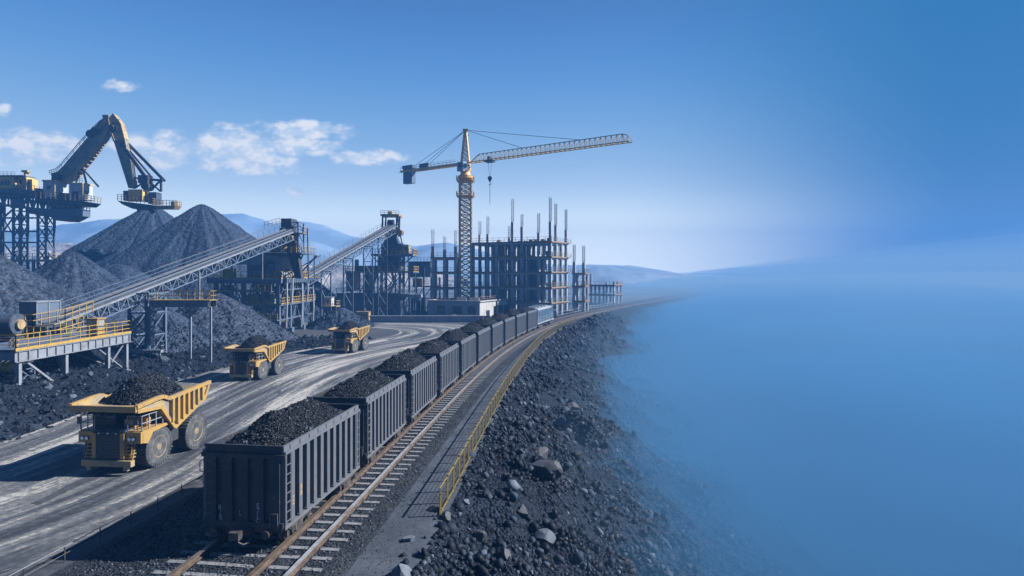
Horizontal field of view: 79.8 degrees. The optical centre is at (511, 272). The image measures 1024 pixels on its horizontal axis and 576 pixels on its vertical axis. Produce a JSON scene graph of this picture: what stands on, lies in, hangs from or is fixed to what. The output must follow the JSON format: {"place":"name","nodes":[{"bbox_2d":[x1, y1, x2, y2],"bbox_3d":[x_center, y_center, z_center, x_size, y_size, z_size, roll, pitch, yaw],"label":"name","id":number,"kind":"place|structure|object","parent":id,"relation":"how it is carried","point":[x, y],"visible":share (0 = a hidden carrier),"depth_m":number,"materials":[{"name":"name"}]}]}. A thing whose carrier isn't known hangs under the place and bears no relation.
{"place":"outdoors","nodes":[
{"label":"outdoors","id":0,"kind":"place"},
{"bbox_2d":[0,322,466,575],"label":"haul road","id":1,"kind":"structure","parent":0,"point":[36,465],"depth_m":34.53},
{"bbox_2d":[69,380,210,470],"bbox_3d":[-21.263,8.788,35.580,4.080,3.953,6.702,0,0,5],"label":"haul truck","id":2,"kind":"object","parent":1,"relation":"on","point":[174,421],"visible":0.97,"depth_m":33.54,"materials":[{"name":"metal"}]},
{"bbox_2d":[88,372,183,416],"bbox_3d":[-21.245,6.819,35.643,3.491,2.007,4.943,0,0,5],"label":"coal heap","id":3,"kind":"object","parent":2,"relation":"in","point":[140,388],"visible":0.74,"depth_m":34.34,"materials":[{"name":"stone"}]},
{"bbox_2d":[223,341,285,379],"bbox_3d":[-26.396,9.039,63.172,3.559,3.448,5.847,0,0,10],"label":"haul truck","id":4,"kind":"object","parent":1,"relation":"on","point":[265,362],"visible":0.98,"depth_m":61.41,"materials":[{"name":"metal"}]},
{"bbox_2d":[231,335,272,354],"bbox_3d":[-26.376,7.321,63.226,3.046,1.751,4.312,0,0,10],"label":"coal heap","id":5,"kind":"object","parent":4,"relation":"in","point":[255,341],"visible":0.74,"depth_m":62.01,"materials":[{"name":"stone"}]},
{"bbox_2d":[328,325,369,352],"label":"haul truck","id":6,"kind":"object","parent":1,"relation":"on","point":[357,340],"visible":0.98,"depth_m":82.06,"materials":[{"name":"metal"}]},
{"bbox_2d":[334,320,360,333],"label":"coal heap","id":7,"kind":"object","parent":6,"relation":"in","point":[348,325],"visible":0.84,"depth_m":82.56,"materials":[{"name":"stone"}]},
{"bbox_2d":[2,243,468,289],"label":"quarry hills","id":8,"kind":"structure","parent":0,"point":[337,278],"depth_m":400.36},
{"bbox_2d":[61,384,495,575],"bbox_3d":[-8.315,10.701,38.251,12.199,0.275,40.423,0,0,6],"label":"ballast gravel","id":9,"kind":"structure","parent":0,"point":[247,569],"depth_m":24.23,"materials":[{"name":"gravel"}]},
{"bbox_2d":[408,257,442,312],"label":"screen building","id":10,"kind":"structure","parent":0,"point":[424,269],"depth_m":165.00,"materials":[{"name":"grey metal"}]},
{"bbox_2d":[345,300,668,575],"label":"service path","id":11,"kind":"structure","parent":0,"point":[426,525],"depth_m":28.45,"materials":[{"name":"concrete"}]},
{"bbox_2d":[0,279,1023,575],"bbox_3d":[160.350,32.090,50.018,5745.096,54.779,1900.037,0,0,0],"label":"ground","id":12,"kind":"structure","parent":0,"point":[870,431],"depth_m":161.03,"materials":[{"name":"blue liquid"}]},
{"bbox_2d":[0,193,59,271],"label":"gantry","id":13,"kind":"object","parent":12,"relation":"on","point":[17,201],"visible":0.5,"depth_m":139.96,"materials":[{"name":"grey metal"}]},
{"bbox_2d":[0,170,42,198],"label":"control house","id":14,"kind":"structure","parent":13,"relation":"on","point":[15,184],"depth_m":139.50,"materials":[{"name":"grey metal"}]},
{"bbox_2d":[30,113,181,221],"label":"stacker boom","id":15,"kind":"object","parent":13,"relation":"on","point":[71,205],"visible":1,"depth_m":139.95,"materials":[{"name":"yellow metal"}]},
{"bbox_2d":[0,300,92,368],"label":"feed hopper","id":16,"kind":"object","parent":12,"relation":"on","point":[37,314],"visible":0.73,"depth_m":57.35,"materials":[{"name":"grey metal"}]},
{"bbox_2d":[0,313,32,340],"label":"drive drum","id":17,"kind":"object","parent":16,"relation":"attached to","point":[12,323],"visible":0.94,"depth_m":55.01,"materials":[{"name":"beige paint"}]},
{"bbox_2d":[0,254,121,361],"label":"coal pile","id":18,"kind":"object","parent":12,"relation":"on","point":[18,282],"visible":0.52,"depth_m":86.00,"materials":[{"name":"stone"}]},
{"bbox_2d":[0,321,131,384],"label":"loading platform","id":19,"kind":"structure","parent":12,"relation":"on","point":[61,346],"depth_m":51.79,"materials":[{"name":"metal"}]},
{"bbox_2d":[85,317,105,336],"bbox_3d":[-38.225,5.012,56.200,1.150,1.660,1.200,0,0,0],"label":"control cabinet","id":20,"kind":"object","parent":19,"relation":"on","point":[95,321],"visible":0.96,"depth_m":55.70,"materials":[{"name":"metal"}]},
{"bbox_2d":[23,349,129,368],"bbox_3d":[-42.953,9.046,59.763,13.203,4.267,13.059,0,0,0],"label":"coal pile","id":21,"kind":"object","parent":12,"relation":"on","point":[74,360],"visible":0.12,"depth_m":58.71,"materials":[{"name":"stone"}]},
{"bbox_2d":[33,251,151,326],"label":"coal pile","id":22,"kind":"object","parent":12,"relation":"on","point":[77,273],"visible":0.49,"depth_m":100.15,"materials":[{"name":"stone"}]},
{"bbox_2d":[35,209,173,269],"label":"coal pile","id":23,"kind":"object","parent":12,"relation":"on","point":[105,246],"visible":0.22,"depth_m":146.10,"materials":[{"name":"stone"}]},
{"bbox_2d":[9,472,202,575],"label":"pipe barrier","id":24,"kind":"object","parent":12,"relation":"on","point":[99,528],"visible":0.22,"depth_m":24.48,"materials":[{"name":"metal"}]},
{"bbox_2d":[103,264,181,310],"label":"coal pile","id":25,"kind":"object","parent":12,"relation":"on","point":[120,272],"visible":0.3,"depth_m":119.33,"materials":[{"name":"stone"}]},
{"bbox_2d":[24,221,293,338],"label":"belt conveyor","id":26,"kind":"object","parent":12,"relation":"on","point":[123,294],"visible":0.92,"depth_m":75.63,"materials":[{"name":"metal"}]},
{"bbox_2d":[97,307,223,357],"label":"coal pile","id":27,"kind":"object","parent":12,"relation":"on","point":[177,332],"visible":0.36,"depth_m":76.10,"materials":[{"name":"stone"}]},
{"bbox_2d":[127,272,216,361],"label":"conveyor trestle","id":28,"kind":"object","parent":12,"relation":"on","point":[164,303],"visible":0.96,"depth_m":69.49,"materials":[{"name":"grey metal"}]},
{"bbox_2d":[0,334,373,441],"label":"rubble bank","id":29,"kind":"structure","parent":12,"relation":"on","point":[31,403],"depth_m":51.36,"materials":[{"name":"stone"}]},
{"bbox_2d":[0,339,36,381],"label":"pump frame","id":30,"kind":"object","parent":29,"relation":"on","point":[5,367],"visible":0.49,"depth_m":47.53,"materials":[{"name":"grey metal"}]},
{"bbox_2d":[101,204,336,322],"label":"coal pile","id":31,"kind":"object","parent":12,"relation":"on","point":[196,229],"visible":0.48,"depth_m":136.80,"materials":[{"name":"stone"}]},
{"bbox_2d":[175,293,300,343],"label":"coal pile","id":32,"kind":"object","parent":12,"relation":"on","point":[235,321],"visible":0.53,"depth_m":87.91,"materials":[{"name":"stone"}]},
{"bbox_2d":[207,218,320,331],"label":"transfer plant","id":33,"kind":"object","parent":12,"relation":"on","point":[281,269],"visible":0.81,"depth_m":106.17,"materials":[{"name":"grey metal"}]},
{"bbox_2d":[267,263,288,276],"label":"window","id":34,"kind":"structure","parent":33,"relation":"in","point":[270,266],"depth_m":106.79,"materials":[{"name":"blue glass"}]},
{"bbox_2d":[322,297,340,319],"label":"hut platform","id":35,"kind":"structure","parent":12,"relation":"on","point":[328,302],"depth_m":117.97,"materials":[{"name":"metal"}]},
{"bbox_2d":[306,308,374,329],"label":"coal pile","id":36,"kind":"object","parent":12,"relation":"on","point":[343,315],"visible":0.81,"depth_m":118.16,"materials":[{"name":"stone"}]},
{"bbox_2d":[297,222,395,317],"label":"belt conveyor","id":37,"kind":"object","parent":12,"relation":"on","point":[354,248],"visible":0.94,"depth_m":131.68,"materials":[{"name":"metal"}]},
{"bbox_2d":[355,311,370,319],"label":"container","id":38,"kind":"object","parent":12,"relation":"on","point":[365,314],"visible":0.52,"depth_m":137.00,"materials":[{"name":"metal"}]},
{"bbox_2d":[49,293,701,575],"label":"ballast bed","id":39,"kind":"object","parent":12,"relation":"on","point":[499,367],"visible":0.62,"depth_m":25.61,"materials":[{"name":"gravel"}]},
{"bbox_2d":[150,570,258,575],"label":"sleeper","id":40,"kind":"object","parent":39,"relation":"on","point":[161,572],"visible":0.55,"depth_m":21.59,"materials":[{"name":"concrete"}]},
{"bbox_2d":[166,559,322,571],"bbox_3d":[-9.725,10.644,22.194,5.900,0.197,0.300,0,0,7],"label":"sleeper","id":41,"kind":"object","parent":39,"relation":"on","point":[269,566],"visible":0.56,"depth_m":22.18,"materials":[{"name":"concrete"}]},
{"bbox_2d":[179,550,331,560],"bbox_3d":[-9.641,10.639,22.987,5.900,0.197,0.300,0,0,6],"label":"sleeper","id":42,"kind":"object","parent":39,"relation":"on","point":[280,556],"visible":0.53,"depth_m":22.96,"materials":[{"name":"concrete"}]},
{"bbox_2d":[194,541,339,551],"bbox_3d":[-9.557,10.643,23.781,5.900,0.197,0.300,0,0,6],"label":"sleeper","id":43,"kind":"object","parent":39,"relation":"on","point":[223,543],"visible":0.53,"depth_m":23.74,"materials":[{"name":"concrete"}]},
{"bbox_2d":[204,533,347,541],"bbox_3d":[-9.474,10.637,24.575,5.900,0.197,0.300,0,0,5],"label":"sleeper","id":44,"kind":"object","parent":39,"relation":"on","point":[301,538],"visible":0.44,"depth_m":24.41,"materials":[{"name":"concrete"}]},
{"bbox_2d":[304,527,354,533],"bbox_3d":[-9.392,10.638,25.369,5.900,0.197,0.300,0,0,6],"label":"sleeper","id":45,"kind":"object","parent":39,"relation":"on","point":[308,529],"visible":0.29,"depth_m":25.14,"materials":[{"name":"concrete"}]},
{"bbox_2d":[313,519,361,525],"bbox_3d":[-9.310,10.633,26.163,5.900,0.197,0.300,0,0,6],"label":"sleeper","id":46,"kind":"object","parent":39,"relation":"on","point":[343,523],"visible":0.27,"depth_m":25.91,"materials":[{"name":"concrete"}]},
{"bbox_2d":[310,512,367,517],"bbox_3d":[-9.229,10.634,26.958,5.900,0.197,0.300,0,0,6],"label":"sleeper","id":47,"kind":"object","parent":39,"relation":"on","point":[339,515],"visible":0.3,"depth_m":26.71,"materials":[{"name":"concrete"}]},
{"bbox_2d":[313,505,373,510],"bbox_3d":[-9.149,10.643,27.753,5.900,0.197,0.300,0,0,6],"label":"sleeper","id":48,"kind":"object","parent":39,"relation":"on","point":[343,508],"visible":0.33,"depth_m":27.52,"materials":[{"name":"concrete"}]},
{"bbox_2d":[320,499,379,503],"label":"sleeper","id":49,"kind":"object","parent":39,"relation":"on","point":[352,501],"visible":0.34,"depth_m":28.36,"materials":[{"name":"concrete"}]},
{"bbox_2d":[327,492,384,496],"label":"sleeper","id":50,"kind":"object","parent":39,"relation":"on","point":[352,495],"visible":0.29,"depth_m":29.13,"materials":[{"name":"concrete"}]},
{"bbox_2d":[347,487,389,491],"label":"sleeper","id":51,"kind":"object","parent":39,"relation":"on","point":[364,489],"visible":0.31,"depth_m":29.91,"materials":[{"name":"concrete"}]},
{"bbox_2d":[353,482,394,485],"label":"sleeper","id":52,"kind":"object","parent":39,"relation":"on","point":[379,484],"visible":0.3,"depth_m":30.67,"materials":[{"name":"concrete"}]},
{"bbox_2d":[360,476,398,480],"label":"sleeper","id":53,"kind":"object","parent":39,"relation":"on","point":[385,478],"visible":0.31,"depth_m":31.53,"materials":[{"name":"concrete"}]},
{"bbox_2d":[356,471,403,474],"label":"sleeper","id":54,"kind":"object","parent":39,"relation":"on","point":[377,473],"visible":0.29,"depth_m":32.29,"materials":[{"name":"concrete"}]},
{"bbox_2d":[359,466,407,469],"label":"sleeper","id":55,"kind":"object","parent":39,"relation":"on","point":[378,468],"visible":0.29,"depth_m":33.13,"materials":[{"name":"concrete"}]},
{"bbox_2d":[360,462,410,465],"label":"sleeper","id":56,"kind":"object","parent":39,"relation":"on","point":[398,464],"visible":0.29,"depth_m":33.83,"materials":[{"name":"concrete"}]},
{"bbox_2d":[379,457,414,460],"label":"sleeper","id":57,"kind":"object","parent":39,"relation":"on","point":[387,459],"visible":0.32,"depth_m":34.71,"materials":[{"name":"concrete"}]},
{"bbox_2d":[383,454,418,456],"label":"sleeper","id":58,"kind":"object","parent":39,"relation":"on","point":[406,455],"visible":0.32,"depth_m":35.49,"materials":[{"name":"concrete"}]},
{"bbox_2d":[380,446,424,448],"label":"sleeper","id":59,"kind":"object","parent":39,"relation":"on","point":[405,447],"visible":0.29,"depth_m":37.09,"materials":[{"name":"concrete"}]},
{"bbox_2d":[385,442,427,445],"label":"sleeper","id":60,"kind":"object","parent":39,"relation":"on","point":[416,443],"visible":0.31,"depth_m":37.86,"materials":[{"name":"concrete"}]},
{"bbox_2d":[166,292,694,575],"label":"rail","id":61,"kind":"object","parent":39,"relation":"on","point":[196,557],"visible":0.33,"depth_m":23.02,"materials":[{"name":"metal"}]},
{"bbox_2d":[199,403,360,544],"bbox_3d":[-9.876,8.543,27.306,3.536,3.826,9.023,0,0,8],"label":"coal wagon","id":62,"kind":"object","parent":61,"relation":"on","point":[267,491],"visible":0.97,"depth_m":23.68,"materials":[{"name":"paint"}]},
{"bbox_2d":[225,397,345,445],"bbox_3d":[-9.837,6.463,27.302,3.019,1.364,7.342,0,0,8],"label":"coal heap","id":63,"kind":"object","parent":62,"relation":"in","point":[286,425],"visible":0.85,"depth_m":25.51,"materials":[{"name":"stone"}]},
{"bbox_2d":[309,374,406,466],"bbox_3d":[-8.991,8.543,36.232,3.536,3.826,9.023,0,0,6],"label":"coal wagon","id":64,"kind":"object","parent":61,"relation":"on","point":[383,416],"visible":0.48,"depth_m":34.36,"materials":[{"name":"paint"}]},
{"bbox_2d":[321,368,394,397],"bbox_3d":[-8.940,6.503,36.230,3.023,1.259,7.348,0,0,6],"label":"coal heap","id":65,"kind":"object","parent":64,"relation":"in","point":[365,383],"visible":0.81,"depth_m":34.58,"materials":[{"name":"stone"}]},
{"bbox_2d":[370,355,436,424],"bbox_3d":[-8.106,8.543,45.176,3.536,3.826,9.023,0,0,6],"label":"coal wagon","id":66,"kind":"object","parent":61,"relation":"on","point":[421,388],"visible":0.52,"depth_m":43.69,"materials":[{"name":"paint"}]},
{"bbox_2d":[376,348,428,370],"bbox_3d":[-8.049,6.463,45.170,3.019,1.364,7.342,0,0,6],"label":"coal heap","id":67,"kind":"object","parent":66,"relation":"in","point":[408,359],"visible":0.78,"depth_m":43.41,"materials":[{"name":"stone"}]},
{"bbox_2d":[411,343,458,397],"bbox_3d":[-7.165,8.543,54.132,3.536,3.826,9.023,0,0,6],"label":"coal wagon","id":68,"kind":"object","parent":61,"relation":"on","point":[447,367],"visible":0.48,"depth_m":52.83,"materials":[{"name":"paint"}]},
{"bbox_2d":[414,339,451,352],"bbox_3d":[-7.120,6.503,54.123,3.023,1.259,7.348,0,0,6],"label":"coal heap","id":69,"kind":"object","parent":68,"relation":"in","point":[434,346],"visible":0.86,"depth_m":52.20,"materials":[{"name":"stone"}]},
{"bbox_2d":[429,333,475,378],"bbox_3d":[-6.117,8.543,63.089,3.536,3.826,9.023,0,0,7],"label":"coal wagon","id":70,"kind":"object","parent":61,"relation":"on","point":[467,353],"visible":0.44,"depth_m":61.77,"materials":[{"name":"paint"}]},
{"bbox_2d":[437,328,468,340],"bbox_3d":[-6.078,6.463,63.086,3.019,1.364,7.342,0,0,7],"label":"coal heap","id":71,"kind":"object","parent":70,"relation":"in","point":[457,334],"visible":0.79,"depth_m":61.10,"materials":[{"name":"stone"}]},
{"bbox_2d":[465,326,490,364],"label":"coal wagon","id":72,"kind":"object","parent":61,"relation":"on","point":[482,343],"visible":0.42,"depth_m":70.49,"materials":[{"name":"paint"}]},
{"bbox_2d":[459,321,484,331],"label":"coal heap","id":73,"kind":"object","parent":72,"relation":"in","point":[472,326],"visible":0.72,"depth_m":70.39,"materials":[{"name":"stone"}]},
{"bbox_2d":[480,320,503,354],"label":"coal wagon","id":74,"kind":"object","parent":61,"relation":"on","point":[496,335],"visible":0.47,"depth_m":79.58,"materials":[{"name":"paint"}]},
{"bbox_2d":[475,315,497,324],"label":"coal heap","id":75,"kind":"object","parent":74,"relation":"in","point":[488,320],"visible":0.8,"depth_m":79.17,"materials":[{"name":"stone"}]},
{"bbox_2d":[503,316,514,345],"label":"coal wagon","id":76,"kind":"object","parent":61,"relation":"on","point":[508,329],"visible":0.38,"depth_m":88.38,"materials":[{"name":"paint"}]},
{"bbox_2d":[491,313,509,319],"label":"coal heap","id":77,"kind":"object","parent":76,"relation":"in","point":[499,316],"visible":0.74,"depth_m":87.91,"materials":[{"name":"stone"}]},
{"bbox_2d":[508,312,526,338],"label":"coal wagon","id":78,"kind":"object","parent":61,"relation":"on","point":[520,324],"visible":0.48,"depth_m":97.74,"materials":[{"name":"paint"}]},
{"bbox_2d":[503,308,521,314],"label":"coal heap","id":79,"kind":"object","parent":78,"relation":"in","point":[513,311],"visible":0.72,"depth_m":96.89,"materials":[{"name":"stone"}]},
{"bbox_2d":[520,309,536,333],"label":"coal wagon","id":80,"kind":"object","parent":61,"relation":"on","point":[531,320],"visible":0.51,"depth_m":106.51,"materials":[{"name":"paint"}]},
{"bbox_2d":[516,305,531,311],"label":"coal heap","id":81,"kind":"object","parent":80,"relation":"in","point":[525,308],"visible":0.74,"depth_m":105.84,"materials":[{"name":"stone"}]},
{"bbox_2d":[528,305,553,328],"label":"locomotive","id":82,"kind":"object","parent":61,"relation":"on","point":[545,313],"visible":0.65,"depth_m":117.70,"materials":[{"name":"white metal"}]},
{"bbox_2d":[246,292,700,575],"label":"rail","id":83,"kind":"object","parent":39,"relation":"on","point":[270,558],"visible":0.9,"depth_m":30.20,"materials":[{"name":"metal"}]},
{"bbox_2d":[283,292,703,575],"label":"rail","id":84,"kind":"object","parent":39,"relation":"on","point":[301,561],"visible":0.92,"depth_m":30.66,"materials":[{"name":"metal"}]},
{"bbox_2d":[335,210,422,315],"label":"head tower","id":85,"kind":"structure","parent":12,"relation":"on","point":[398,251],"depth_m":146.46,"materials":[{"name":"grey metal"}]},
{"bbox_2d":[391,563,411,575],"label":"rock","id":86,"kind":"object","parent":12,"relation":"on","point":[399,569],"visible":1,"depth_m":21.64,"materials":[{"name":"stone"}]},
{"bbox_2d":[403,535,414,542],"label":"rock","id":87,"kind":"object","parent":12,"relation":"on","point":[409,538],"visible":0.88,"depth_m":24.49,"materials":[{"name":"stone"}]},
{"bbox_2d":[369,316,485,321],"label":"retaining wall","id":88,"kind":"structure","parent":12,"relation":"on","point":[423,318],"depth_m":132.50,"materials":[{"name":"concrete"}]},
{"bbox_2d":[428,505,442,511],"bbox_3d":[-3.486,10.824,27.807,0.780,0.549,0.551,0,0,5],"label":"rock","id":89,"kind":"object","parent":12,"relation":"on","point":[434,508],"visible":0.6,"depth_m":27.59,"materials":[{"name":"stone"}]},
{"bbox_2d":[430,229,458,299],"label":"column frame","id":90,"kind":"object","parent":12,"relation":"on","point":[434,287],"visible":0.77,"depth_m":155.60,"materials":[{"name":"concrete"}]},
{"bbox_2d":[442,511,450,520],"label":"rock","id":91,"kind":"object","parent":12,"relation":"on","point":[446,515],"visible":0.94,"depth_m":26.80,"materials":[{"name":"stone"}]},
{"bbox_2d":[426,295,516,315],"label":"building","id":92,"kind":"structure","parent":12,"relation":"on","point":[464,306],"depth_m":144.36,"materials":[{"name":"concrete"}]},
{"bbox_2d":[473,530,487,541],"bbox_3d":[-1.387,11.753,27.287,0.596,0.668,0.676,0,0,37],"label":"rock","id":93,"kind":"object","parent":12,"relation":"on","point":[480,535],"visible":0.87,"depth_m":27.05,"materials":[{"name":"stone"}]},
{"bbox_2d":[500,548,510,559],"bbox_3d":[-0.259,11.704,25.298,0.444,0.701,0.772,-8,10,-27],"label":"rock","id":94,"kind":"object","parent":12,"relation":"on","point":[505,553],"visible":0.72,"depth_m":25.15,"materials":[{"name":"stone"}]},
{"bbox_2d":[439,316,575,516],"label":"safety fence","id":95,"kind":"object","parent":12,"relation":"on","point":[461,458],"visible":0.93,"depth_m":40.72,"materials":[{"name":"yellow paint"},{"name":"steel"}]},
{"bbox_2d":[399,129,632,298],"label":"tower crane","id":96,"kind":"object","parent":12,"relation":"on","point":[410,171],"visible":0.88,"depth_m":158.46,"materials":[{"name":"yellow metal"}]},
{"bbox_2d":[471,197,570,314],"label":"concrete frame","id":97,"kind":"object","parent":12,"relation":"on","point":[519,271],"visible":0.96,"depth_m":156.41,"materials":[{"name":"grey concrete"}]},
{"bbox_2d":[518,504,527,516],"bbox_3d":[0.478,11.501,29.523,0.951,0.511,0.580,-2,6,45],"label":"rock","id":98,"kind":"object","parent":12,"relation":"on","point":[523,510],"visible":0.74,"depth_m":29.26,"materials":[{"name":"stone"}]},
{"bbox_2d":[534,446,548,459],"bbox_3d":[2.059,12.519,41.853,1.281,1.257,0.760,0,0,-41],"label":"rock","id":99,"kind":"object","parent":12,"relation":"on","point":[543,451],"visible":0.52,"depth_m":41.67,"materials":[{"name":"stone"}]},
{"bbox_2d":[534,528,555,544],"bbox_3d":[1.546,12.290,28.447,0.989,0.607,0.700,-6,15,25],"label":"rock","id":100,"kind":"object","parent":12,"relation":"on","point":[546,535],"visible":0.91,"depth_m":28.25,"materials":[{"name":"stone"}]},
{"bbox_2d":[533,460,562,480],"bbox_3d":[2.057,11.157,35.205,1.251,1.067,1.873,-18,24,-35],"label":"rock","id":101,"kind":"object","parent":12,"relation":"on","point":[549,468],"visible":0.98,"depth_m":34.64,"materials":[{"name":"stone"}]},
{"bbox_2d":[554,417,565,429],"bbox_3d":[4.169,13.212,53.535,1.025,1.221,1.228,0,0,1],"label":"rock","id":102,"kind":"object","parent":12,"relation":"on","point":[560,422],"visible":0.91,"depth_m":53.25,"materials":[{"name":"stone"}]},
{"bbox_2d":[569,402,579,409],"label":"rock","id":103,"kind":"object","parent":12,"relation":"on","point":[574,405],"visible":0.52,"depth_m":63.63,"materials":[{"name":"stone"}]},
{"bbox_2d":[572,245,588,311],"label":"column frame","id":104,"kind":"object","parent":12,"relation":"on","point":[576,286],"visible":0.98,"depth_m":164.34,"materials":[{"name":"concrete"}]},
{"bbox_2d":[399,312,781,575],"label":"slope rubble","id":105,"kind":"object","parent":12,"relation":"on","point":[487,553],"visible":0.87,"depth_m":46.09,"materials":[{"name":"stone"}]},
{"bbox_2d":[557,297,645,315],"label":"trackside fence","id":106,"kind":"object","parent":12,"relation":"on","point":[602,306],"visible":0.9,"depth_m":184.26,"materials":[{"name":"metal"}]},
{"bbox_2d":[581,274,622,304],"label":"concrete frame","id":107,"kind":"object","parent":12,"relation":"on","point":[598,293],"visible":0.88,"depth_m":208.00,"materials":[{"name":"concrete"}]},
{"bbox_2d":[2,213,1023,287],"bbox_3d":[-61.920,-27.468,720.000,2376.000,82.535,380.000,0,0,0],"label":"mountains","id":108,"kind":"structure","parent":0,"point":[323,240],"depth_m":674.76,"materials":[{"name":"blue"}]},
{"bbox_2d":[462,266,844,290],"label":"hills","id":109,"kind":"structure","parent":0,"point":[624,276],"depth_m":497.11,"materials":[{"name":"blue"}]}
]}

